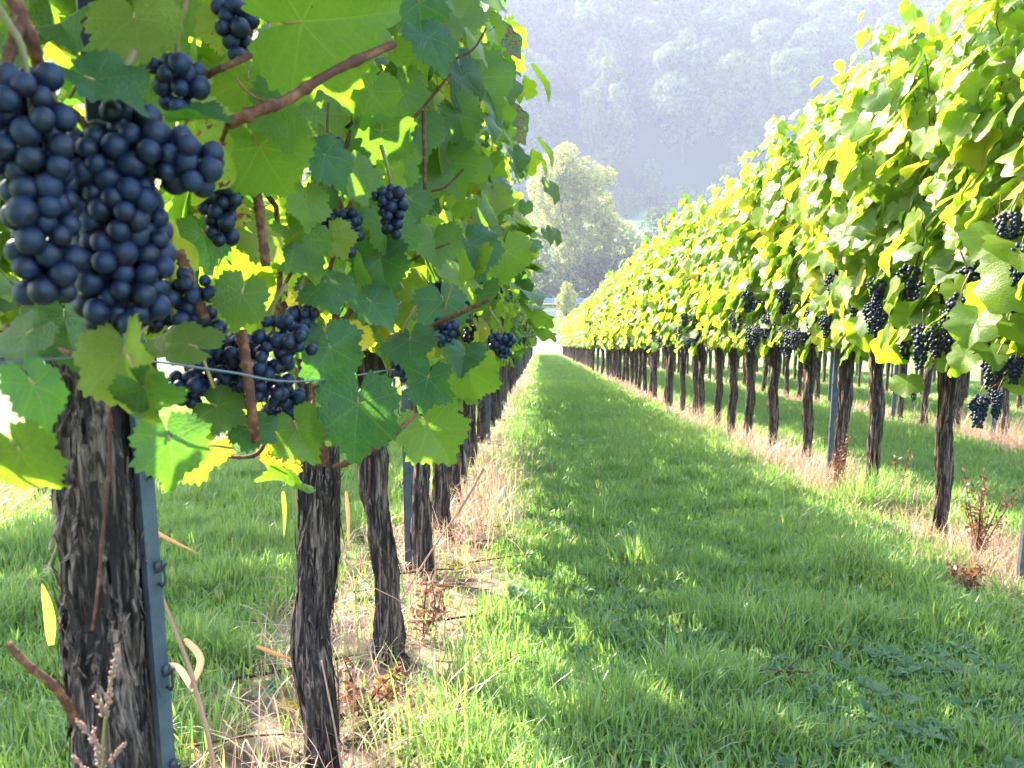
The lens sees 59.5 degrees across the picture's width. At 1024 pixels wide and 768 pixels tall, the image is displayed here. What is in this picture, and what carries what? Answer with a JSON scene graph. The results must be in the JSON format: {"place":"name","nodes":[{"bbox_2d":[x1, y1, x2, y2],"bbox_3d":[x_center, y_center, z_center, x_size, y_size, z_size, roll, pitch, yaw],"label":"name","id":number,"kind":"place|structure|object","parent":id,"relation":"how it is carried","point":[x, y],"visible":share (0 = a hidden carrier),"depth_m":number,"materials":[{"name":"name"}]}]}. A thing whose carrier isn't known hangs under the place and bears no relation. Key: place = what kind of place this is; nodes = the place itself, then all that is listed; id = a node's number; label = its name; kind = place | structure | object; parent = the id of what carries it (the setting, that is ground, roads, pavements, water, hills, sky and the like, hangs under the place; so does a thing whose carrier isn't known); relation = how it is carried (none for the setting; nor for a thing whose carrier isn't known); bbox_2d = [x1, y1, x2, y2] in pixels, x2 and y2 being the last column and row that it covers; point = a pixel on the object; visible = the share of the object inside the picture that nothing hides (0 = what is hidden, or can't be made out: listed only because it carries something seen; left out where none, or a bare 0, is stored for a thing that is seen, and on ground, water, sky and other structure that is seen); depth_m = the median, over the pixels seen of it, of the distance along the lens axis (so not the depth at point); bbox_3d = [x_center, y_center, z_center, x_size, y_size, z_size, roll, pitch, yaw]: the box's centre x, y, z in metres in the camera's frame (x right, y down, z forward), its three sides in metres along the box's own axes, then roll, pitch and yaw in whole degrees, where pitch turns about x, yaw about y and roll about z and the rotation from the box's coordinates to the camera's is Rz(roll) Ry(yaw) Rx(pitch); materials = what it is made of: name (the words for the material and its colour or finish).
{"place":"outdoors","nodes":[
{"label":"outdoors","id":0,"kind":"place"},
{"bbox_2d":[71,648,126,767],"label":"barnyard grass","id":1,"kind":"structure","parent":0,"point":[99,749],"depth_m":0.72,"materials":[{"name":"plant"}]},
{"bbox_2d":[0,0,1023,767],"bbox_3d":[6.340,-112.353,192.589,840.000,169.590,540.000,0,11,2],"label":"ground","id":2,"kind":"structure","parent":0,"point":[704,160],"depth_m":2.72,"materials":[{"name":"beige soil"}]},
{"bbox_2d":[0,198,20,329],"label":"grapevine","id":3,"kind":"object","parent":2,"relation":"on","point":[10,306],"visible":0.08,"depth_m":3.74,"materials":[{"name":"plant"}]},
{"bbox_2d":[0,57,82,497],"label":"grapevine","id":4,"kind":"object","parent":2,"relation":"on","point":[5,235],"visible":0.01,"depth_m":4.05,"materials":[{"name":"plant"}]},
{"bbox_2d":[41,584,55,645],"bbox_3d":[-0.646,0.321,1.252,0.014,0.084,0.020,-6,12,-29],"label":"grass blade","id":5,"kind":"object","parent":2,"relation":"on","point":[49,618],"depth_m":1.25,"materials":[{"name":"yellow plant"}]},
{"bbox_2d":[76,0,181,767],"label":"trellis post","id":6,"kind":"object","parent":2,"relation":"on","point":[154,634],"visible":0.28,"depth_m":0.88,"materials":[{"name":"metal"}]},
{"bbox_2d":[163,596,215,767],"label":"dry stalk","id":7,"kind":"object","parent":2,"relation":"on","point":[203,716],"visible":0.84,"depth_m":0.98,"materials":[{"name":"beige plant"}]},
{"bbox_2d":[184,638,203,688],"bbox_3d":[-0.348,0.306,0.980,0.023,0.054,0.011,0,11,2],"label":"grass blade","id":8,"kind":"object","parent":7,"relation":"attached to","point":[194,649],"depth_m":0.98,"materials":[{"name":"beige plant"}]},
{"bbox_2d":[0,0,402,767],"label":"grapevine","id":9,"kind":"object","parent":2,"relation":"on","point":[70,192],"visible":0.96,"depth_m":0.73,"materials":[{"name":"green plant"}]},
{"bbox_2d":[0,356,440,382],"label":"trellis wire","id":10,"kind":"object","parent":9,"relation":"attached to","point":[154,361],"visible":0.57,"depth_m":0.78,"materials":[{"name":"silver metal"}]},
{"bbox_2d":[40,0,532,767],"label":"grapevine","id":11,"kind":"object","parent":2,"relation":"on","point":[376,150],"visible":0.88,"depth_m":1.25,"materials":[{"name":"green plant"}]},
{"bbox_2d":[336,650,410,720],"bbox_3d":[-0.305,0.637,1.837,0.206,0.168,0.155,0,11,2],"label":"dead dock","id":12,"kind":"object","parent":2,"relation":"on","point":[349,688],"visible":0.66,"depth_m":1.82,"materials":[{"name":"brown plant"}]},
{"bbox_2d":[241,0,507,663],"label":"grapevine","id":13,"kind":"object","parent":2,"relation":"on","point":[462,275],"visible":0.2,"depth_m":2.05,"materials":[{"name":"green plant"}]},
{"bbox_2d":[398,382,413,570],"bbox_3d":[-0.341,-0.358,2.875,0.076,2.220,0.017,2,11,12],"label":"trellis post","id":14,"kind":"object","parent":2,"relation":"on","point":[408,470],"visible":0.16,"depth_m":3.00,"materials":[{"name":"metal"}]},
{"bbox_2d":[409,577,452,640],"bbox_3d":[-0.206,0.598,2.347,0.101,0.197,0.110,7,12,32],"label":"dead dock","id":15,"kind":"object","parent":2,"relation":"on","point":[435,607],"visible":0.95,"depth_m":2.33,"materials":[{"name":"brown plant"}]},
{"bbox_2d":[304,0,559,578],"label":"grapevine","id":16,"kind":"object","parent":2,"relation":"on","point":[486,203],"visible":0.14,"depth_m":2.67,"materials":[{"name":"green plant"}]},
{"bbox_2d":[400,468,484,600],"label":"dry stalk","id":17,"kind":"object","parent":2,"relation":"on","point":[459,510],"visible":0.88,"depth_m":2.35,"materials":[{"name":"beige plant"}]},
{"bbox_2d":[398,11,561,537],"bbox_3d":[-0.221,-0.453,3.391,0.812,2.234,1.064,0,11,2],"label":"grapevine","id":18,"kind":"object","parent":2,"relation":"on","point":[515,116],"visible":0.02,"depth_m":3.20,"materials":[{"name":"plant"}]},
{"bbox_2d":[427,0,553,505],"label":"grapevine","id":19,"kind":"object","parent":2,"relation":"on","point":[516,136],"depth_m":3.89,"materials":[{"name":"plant"}]},
{"bbox_2d":[467,176,521,466],"bbox_3d":[-0.317,-0.553,5.480,0.781,2.248,1.064,0,11,2],"label":"grapevine","id":20,"kind":"object","parent":2,"relation":"on","point":[472,441],"visible":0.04,"depth_m":5.60,"materials":[{"name":"plant"}]},
{"bbox_2d":[476,180,520,442],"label":"grapevine","id":21,"kind":"object","parent":2,"relation":"on","point":[481,426],"visible":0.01,"depth_m":6.94,"materials":[{"name":"plant"}]},
{"bbox_2d":[458,142,542,483],"bbox_3d":[-0.225,-0.533,4.734,0.779,2.282,1.230,0,11,2],"label":"grapevine","id":22,"kind":"object","parent":2,"relation":"on","point":[525,209],"visible":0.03,"depth_m":4.84,"materials":[{"name":"plant"}]},
{"bbox_2d":[490,186,530,426],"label":"grapevine","id":23,"kind":"object","parent":2,"relation":"on","point":[515,331],"visible":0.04,"depth_m":8.31,"materials":[{"name":"green plant"}]},
{"bbox_2d":[0,318,1023,767],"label":"grass","id":24,"kind":"structure","parent":2,"relation":"on","point":[228,544],"depth_m":2.61,"materials":[{"name":"green plant"}]},
{"bbox_2d":[494,215,529,419],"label":"grapevine","id":25,"kind":"object","parent":2,"relation":"on","point":[497,392],"visible":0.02,"depth_m":9.03,"materials":[{"name":"green plant"}]},
{"bbox_2d":[507,261,534,393],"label":"grapevine","id":26,"kind":"object","parent":2,"relation":"on","point":[509,369],"visible":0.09,"depth_m":13.19,"materials":[{"name":"plant"}]},
{"bbox_2d":[504,131,542,198],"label":"forest tree","id":27,"kind":"object","parent":2,"relation":"on","point":[521,187],"visible":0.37,"depth_m":211.00,"materials":[{"name":"green plant"}]},
{"bbox_2d":[500,0,555,58],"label":"forest tree","id":28,"kind":"object","parent":2,"relation":"on","point":[531,16],"visible":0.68,"depth_m":256.53,"materials":[{"name":"green plant"}]},
{"bbox_2d":[515,48,552,115],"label":"forest tree","id":29,"kind":"object","parent":2,"relation":"on","point":[529,54],"visible":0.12,"depth_m":232.61,"materials":[{"name":"green plant"}]},
{"bbox_2d":[516,60,575,156],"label":"forest tree","id":30,"kind":"object","parent":2,"relation":"on","point":[550,125],"visible":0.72,"depth_m":223.49,"materials":[{"name":"green plant"}]},
{"bbox_2d":[529,235,571,305],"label":"thicket bush","id":31,"kind":"object","parent":2,"relation":"on","point":[545,290],"visible":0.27,"depth_m":99.33,"materials":[{"name":"green plant"}]},
{"bbox_2d":[541,7,580,101],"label":"forest tree","id":32,"kind":"object","parent":2,"relation":"on","point":[552,38],"visible":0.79,"depth_m":247.74,"materials":[{"name":"green plant"}]},
{"bbox_2d":[555,281,577,320],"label":"columnar shrub","id":33,"kind":"object","parent":2,"relation":"on","point":[566,307],"visible":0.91,"depth_m":81.75,"materials":[{"name":"green plant"}]},
{"bbox_2d":[525,141,617,296],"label":"creeper hung tree","id":34,"kind":"object","parent":2,"relation":"on","point":[572,207],"visible":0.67,"depth_m":105.27,"materials":[{"name":"green plant"}]},
{"bbox_2d":[554,246,623,297],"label":"thicket bush","id":35,"kind":"object","parent":2,"relation":"on","point":[593,270],"visible":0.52,"depth_m":99.97,"materials":[{"name":"green plant"}]},
{"bbox_2d":[583,292,597,369],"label":"grapevine","id":36,"kind":"object","parent":2,"relation":"on","point":[587,323],"visible":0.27,"depth_m":25.18,"materials":[{"name":"green plant"}]},
{"bbox_2d":[557,0,627,53],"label":"forest tree","id":37,"kind":"object","parent":2,"relation":"on","point":[618,5],"visible":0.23,"depth_m":263.59,"materials":[{"name":"green plant"}]},
{"bbox_2d":[566,0,624,92],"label":"forest tree","id":38,"kind":"object","parent":2,"relation":"on","point":[594,20],"visible":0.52,"depth_m":245.75,"materials":[{"name":"green plant"}]},
{"bbox_2d":[591,287,604,374],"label":"grapevine","id":39,"kind":"object","parent":2,"relation":"on","point":[595,335],"visible":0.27,"depth_m":22.46,"materials":[{"name":"plant"}]},
{"bbox_2d":[577,37,621,117],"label":"forest tree","id":40,"kind":"object","parent":2,"relation":"on","point":[592,73],"visible":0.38,"depth_m":235.27,"materials":[{"name":"green plant"}]},
{"bbox_2d":[583,151,622,208],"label":"forest tree","id":41,"kind":"object","parent":2,"relation":"on","point":[604,159],"visible":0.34,"depth_m":205.54,"materials":[{"name":"green plant"}]},
{"bbox_2d":[577,54,638,170],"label":"forest tree","id":42,"kind":"object","parent":2,"relation":"on","point":[605,94],"visible":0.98,"depth_m":218.04,"materials":[{"name":"green plant"}]},
{"bbox_2d":[601,270,615,376],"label":"grapevine","id":43,"kind":"object","parent":2,"relation":"on","point":[605,319],"visible":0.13,"depth_m":19.27,"materials":[{"name":"plant"}]},
{"bbox_2d":[600,271,617,379],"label":"grapevine","id":44,"kind":"object","parent":2,"relation":"on","point":[606,312],"visible":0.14,"depth_m":18.55,"materials":[{"name":"plant"}]},
{"bbox_2d":[577,208,649,281],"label":"round tree","id":45,"kind":"object","parent":2,"relation":"on","point":[618,235],"visible":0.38,"depth_m":107.27,"materials":[{"name":"green plant"}]},
{"bbox_2d":[605,269,621,380],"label":"grapevine","id":46,"kind":"object","parent":2,"relation":"on","point":[611,304],"visible":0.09,"depth_m":17.95,"materials":[{"name":"plant"}]},
{"bbox_2d":[586,244,643,297],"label":"thicket bush","id":47,"kind":"object","parent":2,"relation":"on","point":[629,249],"visible":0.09,"depth_m":101.28,"materials":[{"name":"green plant"}]},
{"bbox_2d":[609,268,625,381],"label":"grapevine","id":48,"kind":"object","parent":2,"relation":"on","point":[614,317],"visible":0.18,"depth_m":17.08,"materials":[{"name":"plant"}]},
{"bbox_2d":[612,263,629,383],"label":"grapevine","id":49,"kind":"object","parent":2,"relation":"on","point":[627,347],"visible":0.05,"depth_m":16.45,"materials":[{"name":"plant"}]},
{"bbox_2d":[612,267,633,385],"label":"grapevine","id":50,"kind":"object","parent":2,"relation":"on","point":[617,313],"visible":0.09,"depth_m":15.94,"materials":[{"name":"plant"}]},
{"bbox_2d":[613,18,636,83],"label":"forest tree","id":51,"kind":"object","parent":2,"relation":"on","point":[623,30],"visible":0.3,"depth_m":258.46,"materials":[{"name":"green plant"}]},
{"bbox_2d":[612,188,644,217],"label":"meadow bush","id":52,"kind":"object","parent":2,"relation":"on","point":[631,200],"visible":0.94,"depth_m":200.15,"materials":[{"name":"green plant"}]},
{"bbox_2d":[614,253,648,386],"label":"grapevine","id":53,"kind":"object","parent":2,"relation":"on","point":[622,305],"visible":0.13,"depth_m":15.19,"materials":[{"name":"plant"}]},
{"bbox_2d":[622,247,647,390],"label":"grapevine","id":54,"kind":"object","parent":2,"relation":"on","point":[629,302],"visible":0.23,"depth_m":14.27,"materials":[{"name":"plant"}]},
{"bbox_2d":[247,407,1023,767],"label":"weeds","id":55,"kind":"object","parent":2,"relation":"on","point":[907,667],"visible":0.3,"depth_m":2.08,"materials":[{"name":"green plant"}]},
{"bbox_2d":[625,244,649,392],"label":"grapevine","id":56,"kind":"object","parent":2,"relation":"on","point":[636,288],"visible":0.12,"depth_m":13.79,"materials":[{"name":"plant"}]},
{"bbox_2d":[629,0,661,43],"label":"forest tree","id":57,"kind":"object","parent":2,"relation":"on","point":[638,7],"visible":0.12,"depth_m":273.67,"materials":[{"name":"green plant"}]},
{"bbox_2d":[632,236,664,394],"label":"grapevine","id":58,"kind":"object","parent":2,"relation":"on","point":[639,321],"visible":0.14,"depth_m":13.03,"materials":[{"name":"plant"}]},
{"bbox_2d":[633,159,666,206],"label":"forest tree","id":59,"kind":"object","parent":2,"relation":"on","point":[648,176],"visible":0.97,"depth_m":211.98,"materials":[{"name":"green plant"}]},
{"bbox_2d":[634,236,678,399],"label":"grapevine","id":60,"kind":"object","parent":2,"relation":"on","point":[646,297],"visible":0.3,"depth_m":12.27,"materials":[{"name":"plant"}]},
{"bbox_2d":[628,42,685,127],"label":"forest tree","id":61,"kind":"object","parent":2,"relation":"on","point":[641,101],"visible":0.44,"depth_m":238.26,"materials":[{"name":"green plant"}]},
{"bbox_2d":[631,205,682,246],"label":"dark bush","id":62,"kind":"object","parent":2,"relation":"on","point":[650,235],"visible":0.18,"depth_m":115.94,"materials":[{"name":"green plant"}]},
{"bbox_2d":[645,223,671,402],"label":"grapevine","id":63,"kind":"object","parent":2,"relation":"on","point":[649,331],"visible":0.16,"depth_m":11.59,"materials":[{"name":"green plant"}]},
{"bbox_2d":[625,0,693,86],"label":"forest tree","id":64,"kind":"object","parent":2,"relation":"on","point":[658,28],"visible":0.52,"depth_m":243.84,"materials":[{"name":"green plant"}]},
{"bbox_2d":[648,212,684,405],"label":"grapevine","id":65,"kind":"object","parent":2,"relation":"on","point":[656,273],"visible":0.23,"depth_m":10.85,"materials":[{"name":"green plant"}]},
{"bbox_2d":[657,208,698,410],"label":"grapevine","id":66,"kind":"object","parent":2,"relation":"on","point":[666,257],"visible":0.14,"depth_m":10.31,"materials":[{"name":"plant"}]},
{"bbox_2d":[646,28,718,162],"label":"forest tree","id":67,"kind":"object","parent":2,"relation":"on","point":[676,96],"visible":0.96,"depth_m":219.76,"materials":[{"name":"green plant"}]},
{"bbox_2d":[664,185,704,217],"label":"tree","id":68,"kind":"object","parent":2,"relation":"on","point":[675,201],"visible":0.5,"depth_m":200.27,"materials":[{"name":"green plant"}]},
{"bbox_2d":[663,0,725,46],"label":"forest tree","id":69,"kind":"object","parent":2,"relation":"on","point":[695,6],"visible":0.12,"depth_m":256.10,"materials":[{"name":"green plant"}]},
{"bbox_2d":[668,198,726,419],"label":"grapevine","id":70,"kind":"object","parent":2,"relation":"on","point":[691,260],"visible":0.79,"depth_m":8.94,"materials":[{"name":"plant"}]},
{"bbox_2d":[669,193,726,415],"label":"grapevine","id":71,"kind":"object","parent":2,"relation":"on","point":[674,242],"visible":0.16,"depth_m":9.59,"materials":[{"name":"green plant"}]},
{"bbox_2d":[686,3,745,63],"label":"forest tree","id":72,"kind":"object","parent":2,"relation":"on","point":[721,29],"visible":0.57,"depth_m":242.56,"materials":[{"name":"green plant"}]},
{"bbox_2d":[695,180,739,426],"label":"grapevine","id":73,"kind":"object","parent":2,"relation":"on","point":[701,299],"visible":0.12,"depth_m":8.11,"materials":[{"name":"plant"}]},
{"bbox_2d":[705,173,754,434],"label":"grapevine","id":74,"kind":"object","parent":2,"relation":"on","point":[716,302],"visible":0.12,"depth_m":7.40,"materials":[{"name":"plant"}]},
{"bbox_2d":[717,144,755,191],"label":"forest tree","id":75,"kind":"object","parent":2,"relation":"on","point":[730,170],"visible":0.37,"depth_m":208.57,"materials":[{"name":"green plant"}]},
{"bbox_2d":[698,49,775,161],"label":"forest tree","id":76,"kind":"object","parent":2,"relation":"on","point":[739,79],"visible":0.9,"depth_m":217.67,"materials":[{"name":"green plant"}]},
{"bbox_2d":[722,158,798,441],"bbox_3d":[1.883,-0.612,6.892,0.651,2.251,1.126,0,11,2],"label":"grapevine","id":77,"kind":"object","parent":2,"relation":"on","point":[731,294],"visible":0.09,"depth_m":6.70,"materials":[{"name":"green plant"}]},
{"bbox_2d":[729,0,792,69],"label":"forest tree","id":78,"kind":"object","parent":2,"relation":"on","point":[758,11],"visible":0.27,"depth_m":248.17,"materials":[{"name":"green plant"}]},
{"bbox_2d":[720,109,818,452],"bbox_3d":[1.865,-0.642,6.141,0.692,2.389,1.177,0,11,2],"label":"grapevine","id":79,"kind":"object","parent":2,"relation":"on","point":[761,287],"visible":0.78,"depth_m":6.08,"materials":[{"name":"plant"}]},
{"bbox_2d":[746,18,795,109],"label":"forest tree","id":80,"kind":"object","parent":2,"relation":"on","point":[769,38],"visible":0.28,"depth_m":232.56,"materials":[{"name":"green plant"}]},
{"bbox_2d":[758,0,804,55],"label":"forest tree","id":81,"kind":"object","parent":2,"relation":"on","point":[791,16],"visible":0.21,"depth_m":255.74,"materials":[{"name":"green plant"}]},
{"bbox_2d":[744,48,822,167],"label":"forest tree","id":82,"kind":"object","parent":2,"relation":"on","point":[797,71],"visible":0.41,"depth_m":213.95,"materials":[{"name":"green plant"}]},
{"bbox_2d":[751,93,859,465],"bbox_3d":[1.878,-0.572,5.456,0.619,2.307,1.177,0,11,2],"label":"grapevine","id":83,"kind":"object","parent":2,"relation":"on","point":[801,342],"visible":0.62,"depth_m":5.51,"materials":[{"name":"plant"}]},
{"bbox_2d":[782,17,849,108],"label":"forest tree","id":84,"kind":"object","parent":2,"relation":"on","point":[825,42],"visible":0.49,"depth_m":231.72,"materials":[{"name":"green plant"}]},
{"bbox_2d":[826,200,848,480],"bbox_3d":[1.820,-0.441,4.951,0.076,2.220,0.017,-1,11,-4],"label":"trellis post","id":85,"kind":"object","parent":2,"relation":"on","point":[834,400],"visible":0.18,"depth_m":5.04,"materials":[{"name":"metal"}]},
{"bbox_2d":[828,431,851,489],"bbox_3d":[1.674,0.414,4.563,0.119,0.369,0.146,0,11,2],"label":"dead dock","id":86,"kind":"object","parent":2,"relation":"on","point":[839,456],"visible":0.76,"depth_m":4.57,"materials":[{"name":"brown plant"}]},
{"bbox_2d":[804,0,878,72],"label":"forest tree","id":87,"kind":"object","parent":2,"relation":"on","point":[841,14],"visible":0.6,"depth_m":254.85,"materials":[{"name":"green plant"}]},
{"bbox_2d":[777,53,922,478],"bbox_3d":[1.795,-0.548,4.779,0.646,2.320,1.177,0,11,2],"label":"grapevine","id":88,"kind":"object","parent":2,"relation":"on","point":[818,181],"visible":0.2,"depth_m":4.79,"materials":[{"name":"plant"}]},
{"bbox_2d":[847,14,902,110],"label":"forest tree","id":89,"kind":"object","parent":2,"relation":"on","point":[866,56],"visible":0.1,"depth_m":236.74,"materials":[{"name":"green plant"}]},
{"bbox_2d":[868,0,918,27],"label":"forest tree","id":90,"kind":"object","parent":2,"relation":"on","point":[886,7],"visible":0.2,"depth_m":255.34,"materials":[{"name":"green plant"}]},
{"bbox_2d":[810,0,985,489],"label":"grapevine","id":91,"kind":"object","parent":2,"relation":"on","point":[839,245],"visible":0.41,"depth_m":3.99,"materials":[{"name":"plant"}]},
{"bbox_2d":[911,223,945,424],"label":"grapevine","id":92,"kind":"object","parent":2,"relation":"on","point":[927,376],"visible":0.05,"depth_m":8.47,"materials":[{"name":"plant"}]},
{"bbox_2d":[898,5,962,111],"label":"forest tree","id":93,"kind":"object","parent":2,"relation":"on","point":[931,17],"visible":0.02,"depth_m":229.25,"materials":[{"name":"green plant"}]},
{"bbox_2d":[843,0,1023,535],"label":"grapevine","id":94,"kind":"object","parent":2,"relation":"on","point":[893,335],"visible":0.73,"depth_m":3.46,"materials":[{"name":"plant"}]},
{"bbox_2d":[946,559,989,594],"bbox_3d":[1.390,0.612,2.738,0.129,0.167,0.124,-9,14,-40],"label":"dead dock","id":95,"kind":"object","parent":2,"relation":"on","point":[968,580],"visible":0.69,"depth_m":2.73,"materials":[{"name":"brown plant"}]},
{"bbox_2d":[922,0,1023,428],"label":"grapevine","id":96,"kind":"object","parent":2,"relation":"on","point":[984,305],"visible":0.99,"depth_m":2.78,"materials":[{"name":"plant"}]},
{"bbox_2d":[940,175,1009,432],"bbox_3d":[3.945,-0.706,7.747,0.604,2.386,1.285,0,11,2],"label":"grapevine","id":97,"kind":"object","parent":2,"relation":"on","point":[962,394],"visible":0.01,"depth_m":7.87,"materials":[{"name":"plant"}]},
{"bbox_2d":[958,462,1023,560],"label":"dead dock","id":98,"kind":"object","parent":2,"relation":"on","point":[978,523],"visible":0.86,"depth_m":3.19,"materials":[{"name":"brown plant"}]},
{"bbox_2d":[998,340,1010,441],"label":"grapevine","id":99,"kind":"object","parent":2,"relation":"on","point":[1005,412],"visible":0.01,"depth_m":7.12,"materials":[{"name":"plant"}]},
{"bbox_2d":[1016,496,1023,586],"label":"trellis post","id":100,"kind":"object","parent":2,"relation":"on","point":[1020,568],"visible":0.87,"depth_m":2.79,"materials":[{"name":"metal"}]},
{"bbox_2d":[533,332,830,355],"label":"track","id":101,"kind":"structure","parent":0,"point":[549,346],"depth_m":66.58,"materials":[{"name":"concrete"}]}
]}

